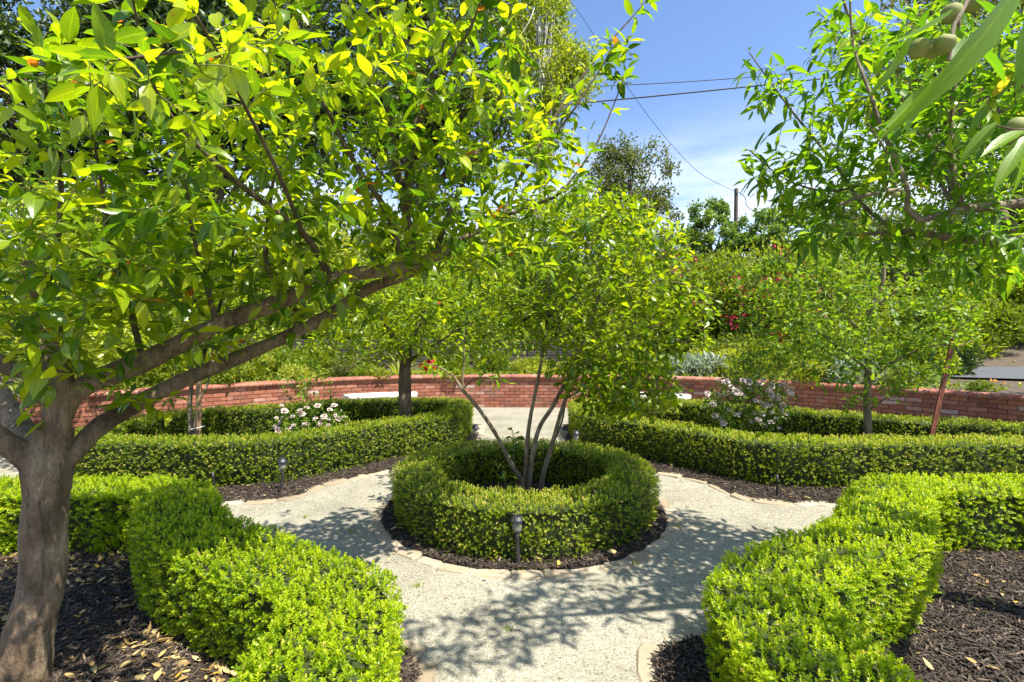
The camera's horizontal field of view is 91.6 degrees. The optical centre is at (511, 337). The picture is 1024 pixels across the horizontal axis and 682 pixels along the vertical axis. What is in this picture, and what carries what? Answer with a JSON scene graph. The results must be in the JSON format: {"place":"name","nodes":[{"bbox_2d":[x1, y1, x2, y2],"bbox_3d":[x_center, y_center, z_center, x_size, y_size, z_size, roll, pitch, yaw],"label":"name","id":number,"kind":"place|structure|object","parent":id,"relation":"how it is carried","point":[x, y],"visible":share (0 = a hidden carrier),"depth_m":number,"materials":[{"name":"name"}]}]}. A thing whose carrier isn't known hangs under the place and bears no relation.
{"place":"outdoors","nodes":[
{"label":"outdoors","id":0,"kind":"place"},
{"bbox_2d":[0,407,835,681],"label":"gravel path","id":1,"kind":"structure","parent":0,"point":[602,626],"depth_m":2.86,"materials":[{"name":"gravel"}]},
{"bbox_2d":[0,175,154,409],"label":"citrus tree","id":2,"kind":"object","parent":1,"relation":"on","point":[70,235],"visible":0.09,"depth_m":5.43,"materials":[{"name":"green plant"}]},
{"bbox_2d":[18,424,480,500],"bbox_3d":[-2.739,1.442,6.437,4.529,0.001,4.330,0,0,0],"label":"mulch bed","id":3,"kind":"object","parent":1,"relation":"on","point":[471,437],"visible":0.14,"depth_m":4.84,"materials":[{"name":"wood"}]},
{"bbox_2d":[102,188,289,438],"bbox_3d":[-3.901,-0.235,6.179,2.677,3.405,1.768,0,0,36],"label":"young tree","id":4,"kind":"object","parent":3,"relation":"on","point":[189,404],"visible":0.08,"depth_m":6.08,"materials":[{"name":"green plant"}]},
{"bbox_2d":[188,381,203,440],"bbox_3d":[-3.820,0.813,6.030,0.180,1.364,0.151,0,0,0],"label":"wooden stake","id":5,"kind":"object","parent":3,"relation":"on","point":[198,426],"visible":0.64,"depth_m":5.98,"materials":[{"name":"brown wood"}]},
{"bbox_2d":[73,395,473,486],"bbox_3d":[-2.612,1.208,6.399,4.927,0.527,3.024,0,0,-30],"label":"boxwood hedge","id":6,"kind":"object","parent":3,"relation":"on","point":[141,446],"visible":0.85,"depth_m":5.37,"materials":[{"name":"green plant"}]},
{"bbox_2d":[277,457,287,491],"bbox_3d":[-2.141,1.303,4.636,0.095,0.360,0.095,0,-1,38],"label":"solar light","id":7,"kind":"object","parent":3,"relation":"on","point":[281,461],"visible":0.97,"depth_m":4.62,"materials":[{"name":"metal"}]},
{"bbox_2d":[266,353,350,435],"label":"rose bush","id":8,"kind":"object","parent":3,"relation":"on","point":[337,417],"visible":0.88,"depth_m":5.95,"materials":[{"name":"green plant"}]},
{"bbox_2d":[296,232,543,417],"bbox_3d":[-1.183,0.000,6.692,3.468,2.944,2.197,0,0,0],"label":"pomegranate tree","id":9,"kind":"object","parent":3,"relation":"on","point":[404,355],"visible":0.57,"depth_m":6.44,"materials":[{"name":"green plant"}]},
{"bbox_2d":[343,392,417,401],"bbox_3d":[-2.331,1.230,8.926,1.323,0.440,0.491,0,0,-20],"label":"garden bench","id":10,"kind":"object","parent":1,"relation":"on","point":[377,395],"visible":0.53,"depth_m":8.77,"materials":[{"name":"stone"}]},
{"bbox_2d":[372,528,392,541],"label":"edging stone","id":11,"kind":"object","parent":1,"relation":"on","point":[384,536],"visible":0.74,"depth_m":3.61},
{"bbox_2d":[396,547,422,559],"bbox_3d":[-0.685,1.452,3.331,0.192,0.035,0.119,-1,4,37],"label":"edging stone","id":12,"kind":"object","parent":1,"relation":"on","point":[409,553],"visible":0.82,"depth_m":3.31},
{"bbox_2d":[400,638,427,659],"bbox_3d":[-0.568,1.452,2.294,0.332,0.037,0.203,-1,2,22],"label":"edging stone","id":13,"kind":"object","parent":1,"relation":"on","point":[416,648],"visible":0.25,"depth_m":2.29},
{"bbox_2d":[399,663,438,681],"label":"edging stone","id":14,"kind":"object","parent":1,"relation":"on","point":[428,670],"visible":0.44,"depth_m":2.14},
{"bbox_2d":[437,564,469,574],"bbox_3d":[-0.361,1.455,3.109,0.225,0.029,0.096,1,1,19],"label":"edging stone","id":15,"kind":"object","parent":1,"relation":"on","point":[451,568],"visible":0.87,"depth_m":3.10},
{"bbox_2d":[473,569,509,578],"bbox_3d":[-0.135,1.455,3.052,0.252,0.029,0.112,-4,2,7],"label":"edging stone","id":16,"kind":"object","parent":1,"relation":"on","point":[497,573],"visible":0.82,"depth_m":3.04,"materials":[{"name":"stone"}]},
{"bbox_2d":[0,464,1019,681],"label":"fallen leaves","id":17,"kind":"object","parent":1,"relation":"on","point":[215,664],"visible":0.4,"depth_m":2.36,"materials":[{"name":"brown plant"}]},
{"bbox_2d":[0,444,1023,681],"bbox_3d":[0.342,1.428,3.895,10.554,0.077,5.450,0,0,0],"label":"mulch","id":18,"kind":"object","parent":1,"relation":"on","point":[957,620],"visible":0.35,"depth_m":2.51,"materials":[{"name":"brown wood"}]},
{"bbox_2d":[0,471,408,681],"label":"boxwood hedge","id":19,"kind":"object","parent":18,"relation":"on","point":[275,609],"visible":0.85,"depth_m":2.26,"materials":[{"name":"green plant"}]},
{"bbox_2d":[0,0,659,681],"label":"plum tree","id":20,"kind":"object","parent":18,"relation":"on","point":[48,452],"visible":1,"depth_m":2.06,"materials":[{"name":"green plant"}]},
{"bbox_2d":[17,374,1023,429],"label":"brick wall","id":21,"kind":"structure","parent":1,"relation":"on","point":[1005,407],"depth_m":8.58,"materials":[{"name":"brick"}]},
{"bbox_2d":[381,480,664,570],"bbox_3d":[0.103,1.442,4.232,2.327,0.001,2.339,0,0,0],"label":"mulch bed","id":22,"kind":"object","parent":1,"relation":"on","point":[547,484],"visible":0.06,"depth_m":4.42,"materials":[{"name":"wood"}]},
{"bbox_2d":[503,427,524,498],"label":"leafy sapling","id":23,"kind":"object","parent":22,"relation":"on","point":[517,439],"visible":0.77,"depth_m":4.44,"materials":[{"name":"green plant"}]},
{"bbox_2d":[510,513,523,564],"bbox_3d":[0.035,1.304,3.151,0.095,0.360,0.095,0,-4,-21],"label":"solar light","id":24,"kind":"object","parent":22,"relation":"on","point":[516,520],"visible":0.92,"depth_m":3.14,"materials":[{"name":"black plastic"}]},
{"bbox_2d":[388,436,662,561],"bbox_3d":[0.107,1.245,4.230,2.250,0.444,2.254,0,0,0],"label":"boxwood hedge","id":25,"kind":"object","parent":22,"relation":"on","point":[611,503],"visible":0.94,"depth_m":3.50,"materials":[{"name":"green plant"}]},
{"bbox_2d":[420,176,722,499],"bbox_3d":[0.557,0.054,4.311,2.347,2.935,1.554,0,0,19],"label":"multi stem tree","id":26,"kind":"object","parent":22,"relation":"on","point":[622,391],"visible":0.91,"depth_m":4.08,"materials":[{"name":"green plant"}]},
{"bbox_2d":[510,570,541,579],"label":"edging stone","id":27,"kind":"object","parent":1,"relation":"on","point":[528,574],"visible":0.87,"depth_m":3.01,"materials":[{"name":"stone"}]},
{"bbox_2d":[543,569,573,577],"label":"edging stone","id":28,"kind":"object","parent":1,"relation":"on","point":[552,573],"visible":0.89,"depth_m":3.03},
{"bbox_2d":[573,567,600,576],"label":"edging stone","id":29,"kind":"object","parent":1,"relation":"on","point":[586,571],"visible":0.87,"depth_m":3.07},
{"bbox_2d":[599,559,633,572],"bbox_3d":[0.666,1.453,3.155,0.240,0.033,0.126,1,0,-28],"label":"edging stone","id":30,"kind":"object","parent":1,"relation":"on","point":[614,566],"visible":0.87,"depth_m":3.14,"materials":[{"name":"stone"}]},
{"bbox_2d":[628,551,656,563],"bbox_3d":[0.845,1.455,3.289,0.204,0.030,0.138,1,0,-37],"label":"edging stone","id":31,"kind":"object","parent":1,"relation":"on","point":[640,557],"visible":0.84,"depth_m":3.27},
{"bbox_2d":[636,642,673,681],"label":"edging stone","id":32,"kind":"object","parent":1,"relation":"on","point":[645,670],"visible":0.59,"depth_m":2.20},
{"bbox_2d":[645,539,669,552],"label":"edging stone","id":33,"kind":"object","parent":1,"relation":"on","point":[657,546],"visible":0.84,"depth_m":3.42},
{"bbox_2d":[660,527,683,542],"bbox_3d":[1.158,1.452,3.636,0.123,0.035,0.269,3,5,36],"label":"edging stone","id":34,"kind":"object","parent":1,"relation":"on","point":[670,535],"visible":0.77,"depth_m":3.63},
{"bbox_2d":[663,629,709,646],"bbox_3d":[0.865,1.456,2.367,0.289,0.028,0.168,2,2,-19],"label":"edging stone","id":35,"kind":"object","parent":1,"relation":"on","point":[680,636],"visible":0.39,"depth_m":2.40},
{"bbox_2d":[562,424,843,502],"bbox_3d":[3.153,1.442,5.938,6.539,0.001,3.671,0,0,37],"label":"mulch bed","id":36,"kind":"object","parent":1,"relation":"on","point":[566,428],"visible":0.09,"depth_m":4.74,"materials":[{"name":"wood"}]},
{"bbox_2d":[696,297,799,436],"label":"rose bush","id":37,"kind":"object","parent":36,"relation":"on","point":[751,383],"visible":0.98,"depth_m":5.65,"materials":[{"name":"green plant"}]},
{"bbox_2d":[567,397,1023,489],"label":"boxwood hedge","id":38,"kind":"object","parent":36,"relation":"on","point":[811,447],"visible":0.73,"depth_m":5.06,"materials":[{"name":"green plant"}]},
{"bbox_2d":[728,207,1013,438],"bbox_3d":[4.023,-0.011,5.498,3.217,2.960,1.637,0,0,-8],"label":"apple tree","id":39,"kind":"object","parent":36,"relation":"on","point":[864,349],"visible":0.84,"depth_m":5.36,"materials":[{"name":"green plant"}]},
{"bbox_2d":[895,327,957,437],"bbox_3d":[4.422,0.597,5.305,0.565,1.434,0.175,0,0,25],"label":"metal stake","id":40,"kind":"object","parent":36,"relation":"on","point":[941,391],"visible":0.59,"depth_m":5.25,"materials":[{"name":"red paint"}]},
{"bbox_2d":[753,498,792,505],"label":"edging stone","id":41,"kind":"object","parent":1,"relation":"on","point":[772,502],"visible":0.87,"depth_m":4.34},
{"bbox_2d":[674,525,1023,681],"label":"mulch bed","id":42,"kind":"object","parent":1,"relation":"on","point":[903,643],"visible":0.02,"depth_m":2.32,"materials":[{"name":"wood"}]},
{"bbox_2d":[700,470,1023,681],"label":"boxwood hedge","id":43,"kind":"object","parent":42,"relation":"on","point":[841,596],"visible":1,"depth_m":2.28,"materials":[{"name":"green plant"}]},
{"bbox_2d":[731,0,1023,302],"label":"peach tree","id":44,"kind":"object","parent":42,"relation":"on","point":[923,48],"visible":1,"depth_m":2.54,"materials":[{"name":"green plant"}]},
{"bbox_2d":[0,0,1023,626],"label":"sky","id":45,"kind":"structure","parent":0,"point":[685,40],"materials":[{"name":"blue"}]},
{"bbox_2d":[1,281,1023,395],"bbox_3d":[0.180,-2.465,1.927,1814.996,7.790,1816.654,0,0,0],"label":"hillside ground","id":46,"kind":"structure","parent":0,"point":[1008,357],"depth_m":14.42,"materials":[{"name":"soil"}]},
{"bbox_2d":[0,325,40,382],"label":"terrace shrub","id":47,"kind":"object","parent":46,"relation":"on","point":[15,346],"visible":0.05,"depth_m":9.19,"materials":[{"name":"green plant"}]},
{"bbox_2d":[0,184,141,327],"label":"hill shrub","id":48,"kind":"object","parent":46,"relation":"on","point":[38,232],"visible":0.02,"depth_m":13.47,"materials":[{"name":"green plant"}]},
{"bbox_2d":[17,320,146,389],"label":"terrace shrub","id":49,"kind":"object","parent":46,"relation":"on","point":[91,357],"visible":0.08,"depth_m":7.93,"materials":[{"name":"green plant"}]},
{"bbox_2d":[0,0,172,315],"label":"oak tree","id":50,"kind":"object","parent":46,"relation":"on","point":[9,44],"visible":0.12,"depth_m":16.08,"materials":[{"name":"green plant"}]},
{"bbox_2d":[0,158,202,247],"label":"hill shrub","id":51,"kind":"object","parent":46,"relation":"on","point":[149,176],"depth_m":17.59,"materials":[{"name":"green plant"}]},
{"bbox_2d":[98,186,256,335],"bbox_3d":[-10.187,-1.963,14.663,5.309,4.636,3.946,0,0,0],"label":"hill shrub","id":52,"kind":"object","parent":46,"relation":"on","point":[163,213],"visible":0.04,"depth_m":13.71,"materials":[{"name":"green plant"}]},
{"bbox_2d":[138,342,218,385],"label":"terrace shrub","id":53,"kind":"object","parent":46,"relation":"on","point":[157,374],"visible":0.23,"depth_m":8.63,"materials":[{"name":"green plant"}]},
{"bbox_2d":[12,0,366,313],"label":"oak tree","id":54,"kind":"object","parent":46,"relation":"on","point":[207,7],"visible":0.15,"depth_m":16.59,"materials":[{"name":"green plant"}]},
{"bbox_2d":[202,352,248,383],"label":"trailing plant","id":55,"kind":"object","parent":46,"relation":"on","point":[228,374],"visible":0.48,"depth_m":8.31,"materials":[{"name":"green plant"}]},
{"bbox_2d":[212,353,278,382],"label":"terrace shrub","id":56,"kind":"object","parent":46,"relation":"on","point":[254,369],"visible":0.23,"depth_m":9.62,"materials":[{"name":"green plant"}]},
{"bbox_2d":[228,317,301,340],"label":"terrace shrub","id":57,"kind":"object","parent":46,"relation":"on","point":[266,329],"visible":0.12,"depth_m":13.37,"materials":[{"name":"green plant"}]},
{"bbox_2d":[276,363,316,387],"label":"trailing plant","id":58,"kind":"object","parent":46,"relation":"on","point":[291,373],"visible":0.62,"depth_m":9.10,"materials":[{"name":"green plant"}]},
{"bbox_2d":[213,193,380,338],"bbox_3d":[-6.369,-1.874,14.820,5.249,4.459,3.453,0,0,0],"label":"hill shrub","id":59,"kind":"object","parent":46,"relation":"on","point":[346,253],"visible":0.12,"depth_m":14.25,"materials":[{"name":"green plant"}]},
{"bbox_2d":[266,346,335,379],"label":"terrace shrub","id":60,"kind":"object","parent":46,"relation":"on","point":[281,356],"visible":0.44,"depth_m":10.38,"materials":[{"name":"green plant"}]},
{"bbox_2d":[321,352,376,375],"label":"terrace shrub","id":61,"kind":"object","parent":46,"relation":"on","point":[344,366],"visible":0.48,"depth_m":10.65,"materials":[{"name":"green plant"}]},
{"bbox_2d":[348,362,391,379],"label":"trailing plant","id":62,"kind":"object","parent":46,"relation":"on","point":[362,369],"visible":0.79,"depth_m":9.92,"materials":[{"name":"green plant"}]},
{"bbox_2d":[287,184,465,318],"bbox_3d":[-5.490,-3.037,19.155,8.212,5.496,4.966,0,0,0],"label":"hill shrub","id":63,"kind":"object","parent":46,"relation":"on","point":[359,235],"visible":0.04,"depth_m":18.13,"materials":[{"name":"green plant"}]},
{"bbox_2d":[200,339,591,369],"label":"block wall","id":64,"kind":"structure","parent":46,"relation":"on","point":[550,353],"depth_m":13.03,"materials":[{"name":"concrete"}]},
{"bbox_2d":[349,323,446,338],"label":"terrace shrub","id":65,"kind":"object","parent":46,"relation":"on","point":[369,329],"visible":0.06,"depth_m":13.48,"materials":[{"name":"green plant"}]},
{"bbox_2d":[234,0,580,236],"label":"oak tree","id":66,"kind":"object","parent":46,"relation":"on","point":[466,94],"visible":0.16,"depth_m":18.77,"materials":[{"name":"green plant"}]},
{"bbox_2d":[353,222,502,338],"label":"hill shrub","id":67,"kind":"object","parent":46,"relation":"on","point":[421,297],"visible":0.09,"depth_m":14.73,"materials":[{"name":"green plant"}]},
{"bbox_2d":[422,352,469,373],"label":"terrace shrub","id":68,"kind":"object","parent":46,"relation":"on","point":[450,362],"visible":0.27,"depth_m":11.86,"materials":[{"name":"green plant"}]},
{"bbox_2d":[443,366,475,381],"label":"trailing plant","id":69,"kind":"object","parent":46,"relation":"on","point":[455,371],"visible":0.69,"depth_m":10.29,"materials":[{"name":"green plant"}]},
{"bbox_2d":[471,351,521,373],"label":"terrace shrub","id":70,"kind":"object","parent":46,"relation":"on","point":[500,365],"visible":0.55,"depth_m":12.17,"materials":[{"name":"green plant"}]},
{"bbox_2d":[0,305,1023,390],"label":"ground cover","id":71,"kind":"object","parent":46,"relation":"on","point":[932,382],"visible":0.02,"depth_m":9.91,"materials":[{"name":"green plant"}]},
{"bbox_2d":[441,215,606,338],"bbox_3d":[0.018,-1.586,15.059,5.305,3.873,3.296,0,0,0],"label":"hill shrub","id":72,"kind":"object","parent":46,"relation":"on","point":[525,319],"visible":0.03,"depth_m":14.26,"materials":[{"name":"green plant"}]},
{"bbox_2d":[509,355,551,374],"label":"terrace shrub","id":73,"kind":"object","parent":46,"relation":"on","point":[526,364],"visible":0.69,"depth_m":11.38,"materials":[{"name":"green plant"}]},
{"bbox_2d":[484,0,615,292],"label":"white trunk tree","id":74,"kind":"object","parent":46,"relation":"on","point":[564,50],"visible":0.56,"depth_m":16.41,"materials":[{"name":"green plant"}]},
{"bbox_2d":[490,183,663,293],"bbox_3d":[3.061,-3.913,24.170,9.467,7.568,6.505,0,0,0],"label":"oak tree","id":75,"kind":"object","parent":46,"relation":"on","point":[598,246],"visible":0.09,"depth_m":22.95,"materials":[{"name":"green plant"}]},
{"bbox_2d":[567,331,640,368],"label":"terrace shrub","id":76,"kind":"object","parent":46,"relation":"on","point":[626,341],"visible":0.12,"depth_m":12.33,"materials":[{"name":"green plant"}]},
{"bbox_2d":[537,253,671,368],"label":"hill shrub","id":77,"kind":"object","parent":46,"relation":"on","point":[617,329],"visible":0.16,"depth_m":14.33,"materials":[{"name":"green plant"}]},
{"bbox_2d":[579,128,685,266],"bbox_3d":[6.489,-5.895,26.957,5.811,10.618,6.350,0,0,0],"label":"grey oak tree","id":78,"kind":"object","parent":46,"relation":"on","point":[608,168],"visible":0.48,"depth_m":26.25,"materials":[{"name":"brown plant"}]},
{"bbox_2d":[654,357,689,374],"bbox_3d":[3.329,0.734,10.900,1.125,0.610,0.761,0,0,24],"label":"lambs ear","id":79,"kind":"object","parent":46,"relation":"on","point":[679,369],"visible":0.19,"depth_m":10.59},
{"bbox_2d":[631,242,757,361],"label":"hill shrub","id":80,"kind":"object","parent":46,"relation":"on","point":[708,274],"visible":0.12,"depth_m":14.20,"materials":[{"name":"green plant"}]},
{"bbox_2d":[663,351,729,376],"bbox_3d":[4.110,0.652,11.234,1.691,0.736,1.438,0,0,0],"label":"lambs ear","id":81,"kind":"object","parent":46,"relation":"on","point":[697,363],"visible":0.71,"depth_m":10.81},
{"bbox_2d":[660,238,752,353],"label":"hill shrub","id":82,"kind":"object","parent":46,"relation":"on","point":[736,253],"visible":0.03,"depth_m":17.13,"materials":[{"name":"green plant"}]},
{"bbox_2d":[670,196,743,277],"bbox_3d":[13.571,-6.035,34.020,4.839,7.572,4.637,0,0,-43],"label":"poplar tree","id":83,"kind":"object","parent":46,"relation":"on","point":[722,219],"visible":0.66,"depth_m":33.11,"materials":[{"name":"green plant"}]},
{"bbox_2d":[686,347,763,377],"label":"terrace shrub","id":84,"kind":"object","parent":46,"relation":"on","point":[725,353],"visible":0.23,"depth_m":11.01,"materials":[{"name":"green plant"}]},
{"bbox_2d":[688,328,777,357],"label":"terrace shrub","id":85,"kind":"object","parent":46,"relation":"on","point":[721,346],"visible":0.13,"depth_m":12.46,"materials":[{"name":"green plant"}]},
{"bbox_2d":[724,351,775,384],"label":"trailing plant","id":86,"kind":"object","parent":46,"relation":"on","point":[754,361],"visible":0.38,"depth_m":9.23,"materials":[{"name":"green plant"}]},
{"bbox_2d":[689,245,833,342],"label":"hill shrub","id":87,"kind":"object","parent":46,"relation":"on","point":[733,325],"visible":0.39,"depth_m":13.05,"materials":[{"name":"green plant"}]},
{"bbox_2d":[726,205,800,267],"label":"poplar tree","id":88,"kind":"object","parent":46,"relation":"on","point":[763,217],"visible":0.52,"depth_m":31.02,"materials":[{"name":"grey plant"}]},
{"bbox_2d":[733,333,829,374],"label":"terrace shrub","id":89,"kind":"object","parent":46,"relation":"on","point":[782,349],"visible":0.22,"depth_m":11.49,"materials":[{"name":"green plant"}]},
{"bbox_2d":[784,354,835,387],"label":"trailing plant","id":90,"kind":"object","parent":46,"relation":"on","point":[812,362],"visible":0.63,"depth_m":8.61,"materials":[{"name":"green plant"}]},
{"bbox_2d":[776,347,846,380],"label":"terrace shrub","id":91,"kind":"object","parent":46,"relation":"on","point":[833,353],"visible":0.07,"depth_m":9.85,"materials":[{"name":"green plant"}]},
{"bbox_2d":[783,329,855,354],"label":"terrace shrub","id":92,"kind":"object","parent":46,"relation":"on","point":[834,335],"visible":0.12,"depth_m":11.88,"materials":[{"name":"green plant"}]},
{"bbox_2d":[743,229,902,343],"bbox_3d":[9.486,-1.173,15.659,4.859,4.490,3.501,0,0,0],"label":"hill shrub","id":93,"kind":"object","parent":46,"relation":"on","point":[848,292],"visible":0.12,"depth_m":15.15,"materials":[{"name":"green plant"}]},
{"bbox_2d":[784,160,894,257],"bbox_3d":[19.584,-6.156,29.999,6.024,8.818,5.909,0,0,0],"label":"poplar tree","id":94,"kind":"object","parent":46,"relation":"on","point":[872,186],"visible":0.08,"depth_m":28.82,"materials":[{"name":"green plant"}]},
{"bbox_2d":[803,356,919,385],"bbox_3d":[6.078,0.671,8.630,1.912,0.720,1.051,0,0,-11],"label":"lambs ear","id":95,"kind":"object","parent":46,"relation":"on","point":[859,380],"visible":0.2,"depth_m":8.46},
{"bbox_2d":[838,325,908,359],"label":"terrace shrub","id":96,"kind":"object","parent":46,"relation":"on","point":[872,332],"visible":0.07,"depth_m":11.63,"materials":[{"name":"green plant"}]},
{"bbox_2d":[816,203,972,335],"bbox_3d":[15.060,-2.599,19.797,6.745,5.429,4.626,0,0,0],"label":"hill shrub","id":97,"kind":"object","parent":46,"relation":"on","point":[881,226],"visible":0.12,"depth_m":19.20,"materials":[{"name":"green plant"}]},
{"bbox_2d":[874,360,935,394],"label":"trailing plant","id":98,"kind":"object","parent":46,"relation":"on","point":[893,377],"visible":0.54,"depth_m":7.69,"materials":[{"name":"green plant"}]},
{"bbox_2d":[889,333,962,377],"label":"terrace shrub","id":99,"kind":"object","parent":46,"relation":"on","point":[940,354],"visible":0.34,"depth_m":10.71,"materials":[{"name":"green plant"}]},
{"bbox_2d":[833,0,1023,229],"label":"live oak tree","id":100,"kind":"object","parent":46,"relation":"on","point":[976,14],"visible":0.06,"depth_m":19.99,"materials":[{"name":"green plant"}]},
{"bbox_2d":[866,229,1023,331],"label":"hill shrub","id":101,"kind":"object","parent":46,"relation":"on","point":[999,320],"visible":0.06,"depth_m":17.89,"materials":[{"name":"green plant"}]},
{"bbox_2d":[894,289,1023,357],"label":"hill shrub","id":102,"kind":"object","parent":46,"relation":"on","point":[990,343],"visible":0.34,"depth_m":15.86,"materials":[{"name":"green plant"}]},
{"bbox_2d":[934,337,988,377],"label":"terrace shrub","id":103,"kind":"object","parent":46,"relation":"on","point":[968,361],"visible":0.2,"depth_m":11.15,"materials":[{"name":"green plant"}]},
{"bbox_2d":[900,61,1023,233],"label":"live oak tree","id":104,"kind":"object","parent":46,"relation":"on","point":[1017,215],"visible":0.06,"depth_m":23.80,"materials":[{"name":"green plant"}]},
{"bbox_2d":[964,375,1007,392],"bbox_3d":[7.631,0.779,8.024,0.555,0.326,0.487,0,0,0],"label":"calendula","id":105,"kind":"object","parent":46,"relation":"on","point":[977,387],"visible":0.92,"depth_m":8.02,"materials":[{"name":"green plant"}]},
{"bbox_2d":[971,253,1023,343],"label":"hill shrub","id":106,"kind":"object","parent":46,"relation":"on","point":[1017,294],"visible":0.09,"depth_m":17.11,"materials":[{"name":"green plant"}]},
{"bbox_2d":[512,61,981,109],"bbox_3d":[11.909,-13.239,26.000,45.461,4.947,0.070,0,0,0],"label":"utility wire","id":107,"kind":"object","parent":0,"point":[694,91],"visible":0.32,"depth_m":25.98,"materials":[{"name":"black"}]},
{"bbox_2d":[927,367,1023,378],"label":"asphalt road","id":108,"kind":"structure","parent":0,"point":[1004,372],"depth_m":11.56,"materials":[{"name":"asphalt"}]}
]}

